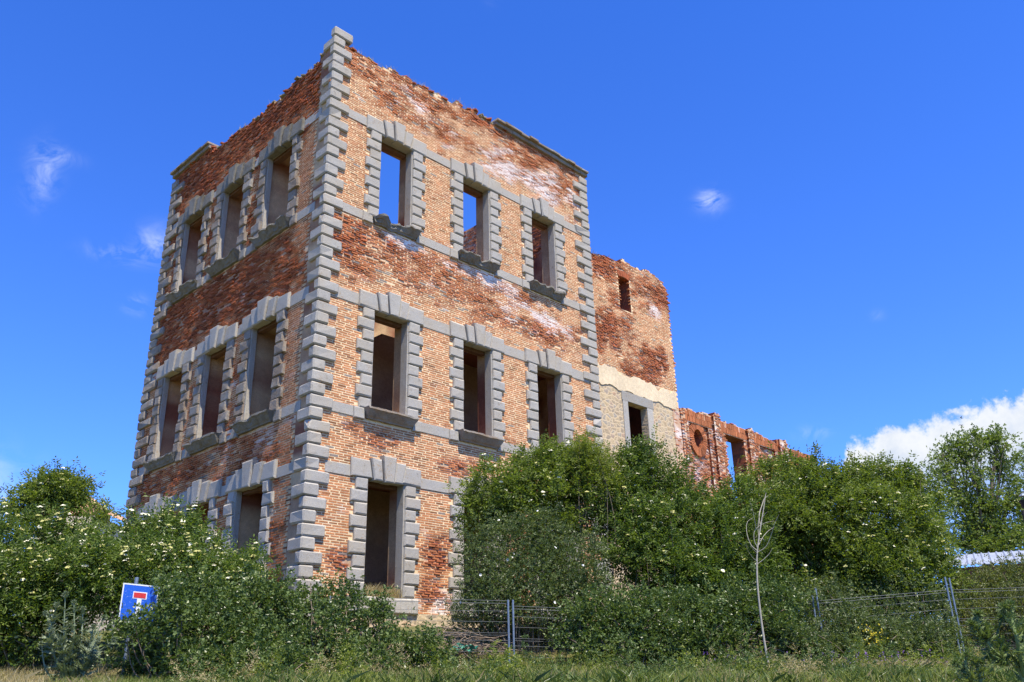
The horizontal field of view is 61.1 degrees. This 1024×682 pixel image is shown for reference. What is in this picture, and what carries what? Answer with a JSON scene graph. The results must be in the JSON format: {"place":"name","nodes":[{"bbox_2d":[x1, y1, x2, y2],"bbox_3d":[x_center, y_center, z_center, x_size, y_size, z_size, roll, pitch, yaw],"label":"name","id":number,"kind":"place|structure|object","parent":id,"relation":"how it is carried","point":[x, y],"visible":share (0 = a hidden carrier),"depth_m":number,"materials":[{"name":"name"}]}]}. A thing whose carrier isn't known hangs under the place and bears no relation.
{"place":"outdoors","nodes":[
{"label":"outdoors","id":0,"kind":"place"},
{"bbox_2d":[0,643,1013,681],"bbox_3d":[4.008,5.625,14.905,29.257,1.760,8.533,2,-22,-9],"label":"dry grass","id":1,"kind":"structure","parent":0,"point":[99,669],"depth_m":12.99,"materials":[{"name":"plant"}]},
{"bbox_2d":[0,624,1014,681],"bbox_3d":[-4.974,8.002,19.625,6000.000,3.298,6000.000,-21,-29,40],"label":"ground","id":2,"kind":"structure","parent":0,"point":[542,647],"depth_m":18.30,"materials":[{"name":"brown soil"}]},
{"bbox_2d":[0,456,126,626],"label":"elder bush","id":3,"kind":"object","parent":2,"relation":"on","point":[58,487],"visible":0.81,"depth_m":20.39,"materials":[{"name":"green plant"}]},
{"bbox_2d":[0,665,149,681],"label":"dry grass","id":4,"kind":"structure","parent":2,"relation":"on","point":[8,675],"depth_m":13.42,"materials":[{"name":"plant"}]},
{"bbox_2d":[34,590,116,681],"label":"thistle","id":5,"kind":"object","parent":2,"relation":"on","point":[84,664],"visible":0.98,"depth_m":12.82,"materials":[{"name":"green plant"}]},
{"bbox_2d":[31,499,124,630],"bbox_3d":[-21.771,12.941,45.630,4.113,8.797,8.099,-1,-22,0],"label":"white flowers","id":6,"kind":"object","parent":2,"relation":"on","point":[102,628],"depth_m":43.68,"materials":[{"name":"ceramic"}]},
{"bbox_2d":[0,497,162,673],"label":"elder bush","id":7,"kind":"object","parent":2,"relation":"on","point":[36,558],"visible":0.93,"depth_m":16.18,"materials":[{"name":"green plant"}]},
{"bbox_2d":[118,577,159,678],"bbox_3d":[-6.001,4.710,13.836,0.601,1.840,0.100,-2,-22,1],"label":"traffic sign","id":8,"kind":"object","parent":2,"relation":"on","point":[136,592],"visible":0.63,"depth_m":14.01,"materials":[{"name":"metal"}]},
{"bbox_2d":[96,493,283,633],"bbox_3d":[-6.538,4.659,17.156,4.401,3.723,2.868,-4,-22,7],"label":"elder bush","id":9,"kind":"object","parent":2,"relation":"on","point":[177,540],"visible":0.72,"depth_m":16.91,"materials":[{"name":"green plant"}]},
{"bbox_2d":[89,556,315,679],"bbox_3d":[-5.190,4.731,14.584,3.745,2.404,3.050,2,-22,-9],"label":"bramble bush","id":10,"kind":"object","parent":2,"relation":"on","point":[223,616],"visible":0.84,"depth_m":14.08,"materials":[{"name":"green plant"}]},
{"bbox_2d":[209,567,466,675],"bbox_3d":[-2.706,5.078,15.310,4.217,2.413,3.421,0,-22,-4],"label":"bramble bush","id":11,"kind":"object","parent":2,"relation":"on","point":[324,613],"visible":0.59,"depth_m":15.42,"materials":[{"name":"green plant"}]},
{"bbox_2d":[110,26,611,631],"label":"ruined building","id":12,"kind":"structure","parent":2,"relation":"on","point":[342,374],"depth_m":26.47,"materials":[{"name":"orange brick"}]},
{"bbox_2d":[364,582,405,597],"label":"dry grass","id":13,"kind":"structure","parent":12,"relation":"on","point":[379,588],"depth_m":22.14,"materials":[{"name":"beige plant"}]},
{"bbox_2d":[353,46,478,109],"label":"dry grass","id":14,"kind":"structure","parent":12,"relation":"on","point":[419,82],"depth_m":28.79,"materials":[{"name":"brown plant"}]},
{"bbox_2d":[329,596,509,667],"bbox_3d":[-1.712,5.847,16.378,3.570,1.953,0.060,7,-23,-19],"label":"fence panel","id":15,"kind":"object","parent":2,"relation":"on","point":[508,619],"visible":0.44,"depth_m":16.90,"materials":[{"name":"metal"}]},
{"bbox_2d":[421,624,523,664],"bbox_3d":[-1.057,6.138,17.395,2.770,0.948,1.876,4,-23,-13],"label":"brush pile","id":16,"kind":"object","parent":2,"relation":"on","point":[480,647],"visible":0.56,"depth_m":17.43,"materials":[{"name":"brown wood"}]},
{"bbox_2d":[453,643,477,652],"bbox_3d":[-0.924,6.089,17.287,0.656,0.242,0.400,-1,-22,0],"label":"green netting","id":17,"kind":"object","parent":16,"relation":"on","point":[470,650],"visible":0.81,"depth_m":17.22,"materials":[{"name":"green plastic"}]},
{"bbox_2d":[436,501,628,654],"bbox_3d":[0.493,5.155,18.984,4.337,3.395,3.333,0,-22,-3],"label":"rose bush","id":18,"kind":"object","parent":2,"relation":"on","point":[520,560],"visible":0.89,"depth_m":18.74,"materials":[{"name":"green plant"}]},
{"bbox_2d":[445,428,637,636],"bbox_3d":[0.729,4.446,20.437,4.696,4.983,2.599,3,-22,-11],"label":"elder bush","id":19,"kind":"object","parent":2,"relation":"on","point":[545,472],"visible":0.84,"depth_m":20.44,"materials":[{"name":"green plant"}]},
{"bbox_2d":[85,654,1023,681],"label":"meadow weeds","id":20,"kind":"object","parent":2,"relation":"on","point":[571,676],"visible":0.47,"depth_m":12.23,"materials":[{"name":"green plant"}]},
{"bbox_2d":[117,630,1015,681],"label":"weeds","id":21,"kind":"object","parent":2,"relation":"on","point":[219,671],"visible":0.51,"depth_m":13.60,"materials":[{"name":"green plant"}]},
{"bbox_2d":[512,600,658,665],"bbox_3d":[1.715,6.296,17.349,3.497,2.154,0.060,4,-23,-14],"label":"fence panel","id":22,"kind":"object","parent":2,"relation":"on","point":[513,628],"visible":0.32,"depth_m":17.21,"materials":[{"name":"metal"}]},
{"bbox_2d":[558,425,626,623],"bbox_3d":[1.950,4.388,20.190,1.707,4.992,1.636,5,-23,-16],"label":"elder sprout","id":23,"kind":"object","parent":2,"relation":"on","point":[582,448],"visible":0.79,"depth_m":20.55,"materials":[{"name":"green plant"}]},
{"bbox_2d":[539,577,699,670],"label":"bramble bush","id":24,"kind":"object","parent":2,"relation":"on","point":[638,620],"visible":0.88,"depth_m":17.12,"materials":[{"name":"green plant"}]},
{"bbox_2d":[590,253,690,624],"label":"brick wing","id":25,"kind":"structure","parent":2,"relation":"on","point":[637,381],"depth_m":34.54,"materials":[{"name":"brown brick"}]},
{"bbox_2d":[621,390,656,475],"bbox_3d":[4.820,3.998,33.084,0.318,3.962,2.022,-21,-29,40],"label":"window frame","id":26,"kind":"structure","parent":25,"relation":"in","point":[626,397],"depth_m":33.50,"materials":[{"name":"grey stone"}]},
{"bbox_2d":[574,423,735,599],"bbox_3d":[3.349,4.373,20.256,3.923,5.338,2.895,-1,-22,-1],"label":"elder bush","id":27,"kind":"object","parent":2,"relation":"on","point":[642,537],"visible":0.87,"depth_m":20.03,"materials":[{"name":"green plant"}]},
{"bbox_2d":[652,463,807,605],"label":"elder bush","id":28,"kind":"object","parent":2,"relation":"on","point":[737,558],"visible":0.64,"depth_m":19.92,"materials":[{"name":"green plant"}]},
{"bbox_2d":[646,562,822,664],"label":"bramble bush","id":29,"kind":"object","parent":2,"relation":"on","point":[718,622],"visible":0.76,"depth_m":17.70,"materials":[{"name":"green plant"}]},
{"bbox_2d":[679,408,812,552],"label":"brick wall","id":30,"kind":"structure","parent":2,"relation":"on","point":[706,437],"depth_m":37.07,"materials":[{"name":"red brick"}]},
{"bbox_2d":[677,596,817,658],"bbox_3d":[4.981,6.444,18.011,3.061,2.226,0.060,2,-22,-9],"label":"fence panel","id":31,"kind":"object","parent":2,"relation":"on","point":[798,610],"visible":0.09,"depth_m":18.49,"materials":[{"name":"metal"}]},
{"bbox_2d":[746,494,778,661],"bbox_3d":[4.641,4.388,15.869,0.691,3.293,0.869,-3,-22,5],"label":"bare sapling","id":32,"kind":"object","parent":2,"relation":"on","point":[761,621],"visible":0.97,"depth_m":15.99,"materials":[{"name":"grey plant"}]},
{"bbox_2d":[728,440,899,629],"bbox_3d":[7.488,5.024,21.643,4.897,5.183,3.504,5,-23,-15],"label":"elder bush","id":33,"kind":"object","parent":2,"relation":"on","point":[820,489],"visible":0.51,"depth_m":21.29,"materials":[{"name":"green plant"}]},
{"bbox_2d":[686,649,942,666],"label":"vetch flowers","id":34,"kind":"object","parent":2,"relation":"on","point":[858,655],"visible":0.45,"depth_m":15.12,"materials":[{"name":"purple plant"}]},
{"bbox_2d":[761,567,983,662],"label":"bramble bush","id":35,"kind":"object","parent":2,"relation":"on","point":[839,626],"visible":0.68,"depth_m":18.45,"materials":[{"name":"green plant"}]},
{"bbox_2d":[857,624,888,647],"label":"yellow shrub","id":36,"kind":"object","parent":2,"relation":"on","point":[872,635],"visible":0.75,"depth_m":17.52,"materials":[{"name":"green plant"}]},
{"bbox_2d":[797,447,977,625],"bbox_3d":[8.969,4.905,21.316,4.664,4.891,3.318,-7,-23,13],"label":"elder bush","id":37,"kind":"object","parent":2,"relation":"on","point":[915,546],"visible":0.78,"depth_m":20.64,"materials":[{"name":"green plant"}]},
{"bbox_2d":[815,577,960,657],"bbox_3d":[8.095,6.291,18.581,3.132,2.389,0.060,2,-22,-8],"label":"fence panel","id":38,"kind":"object","parent":2,"relation":"on","point":[947,592],"visible":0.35,"depth_m":18.86,"materials":[{"name":"metal"}]},
{"bbox_2d":[915,416,1023,565],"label":"poplar tree","id":39,"kind":"object","parent":2,"relation":"on","point":[990,525],"visible":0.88,"depth_m":49.82,"materials":[{"name":"green plant"}]},
{"bbox_2d":[931,551,1023,651],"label":"hedge","id":40,"kind":"object","parent":2,"relation":"on","point":[1002,580],"visible":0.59,"depth_m":20.05,"materials":[{"name":"green plant"}]},
{"bbox_2d":[948,578,1023,653],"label":"fence panel","id":41,"kind":"object","parent":2,"relation":"on","point":[952,592],"visible":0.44,"depth_m":19.12,"materials":[{"name":"metal"}]},
{"bbox_2d":[948,599,1023,681],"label":"thistle","id":42,"kind":"object","parent":2,"relation":"on","point":[975,623],"visible":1,"depth_m":5.82,"materials":[{"name":"green plant"}]},
{"bbox_2d":[949,550,1023,619],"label":"metal roofed shed","id":43,"kind":"structure","parent":2,"relation":"on","point":[979,557],"depth_m":31.33,"materials":[{"name":"metal"}]},
{"bbox_2d":[1004,438,1023,561],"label":"poplar tree","id":44,"kind":"object","parent":2,"relation":"on","point":[1020,452],"visible":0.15,"depth_m":54.75,"materials":[{"name":"green plant"}]},
{"bbox_2d":[1018,493,1023,520],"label":"street lamp","id":45,"kind":"object","parent":2,"relation":"on","point":[1021,502],"visible":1,"depth_m":25.89,"materials":[{"name":"metal"}]},
{"bbox_2d":[0,0,1023,624],"label":"sky","id":46,"kind":"structure","parent":0,"point":[825,198],"materials":[{"name":"blue"}]},
{"bbox_2d":[44,644,1019,681],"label":"grass","id":47,"kind":"structure","parent":0,"point":[598,672],"depth_m":12.39,"materials":[{"name":"green plant"}]},
{"bbox_2d":[828,656,968,668],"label":"dry grass","id":48,"kind":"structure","parent":0,"point":[927,662],"depth_m":14.77,"materials":[{"name":"plant"}]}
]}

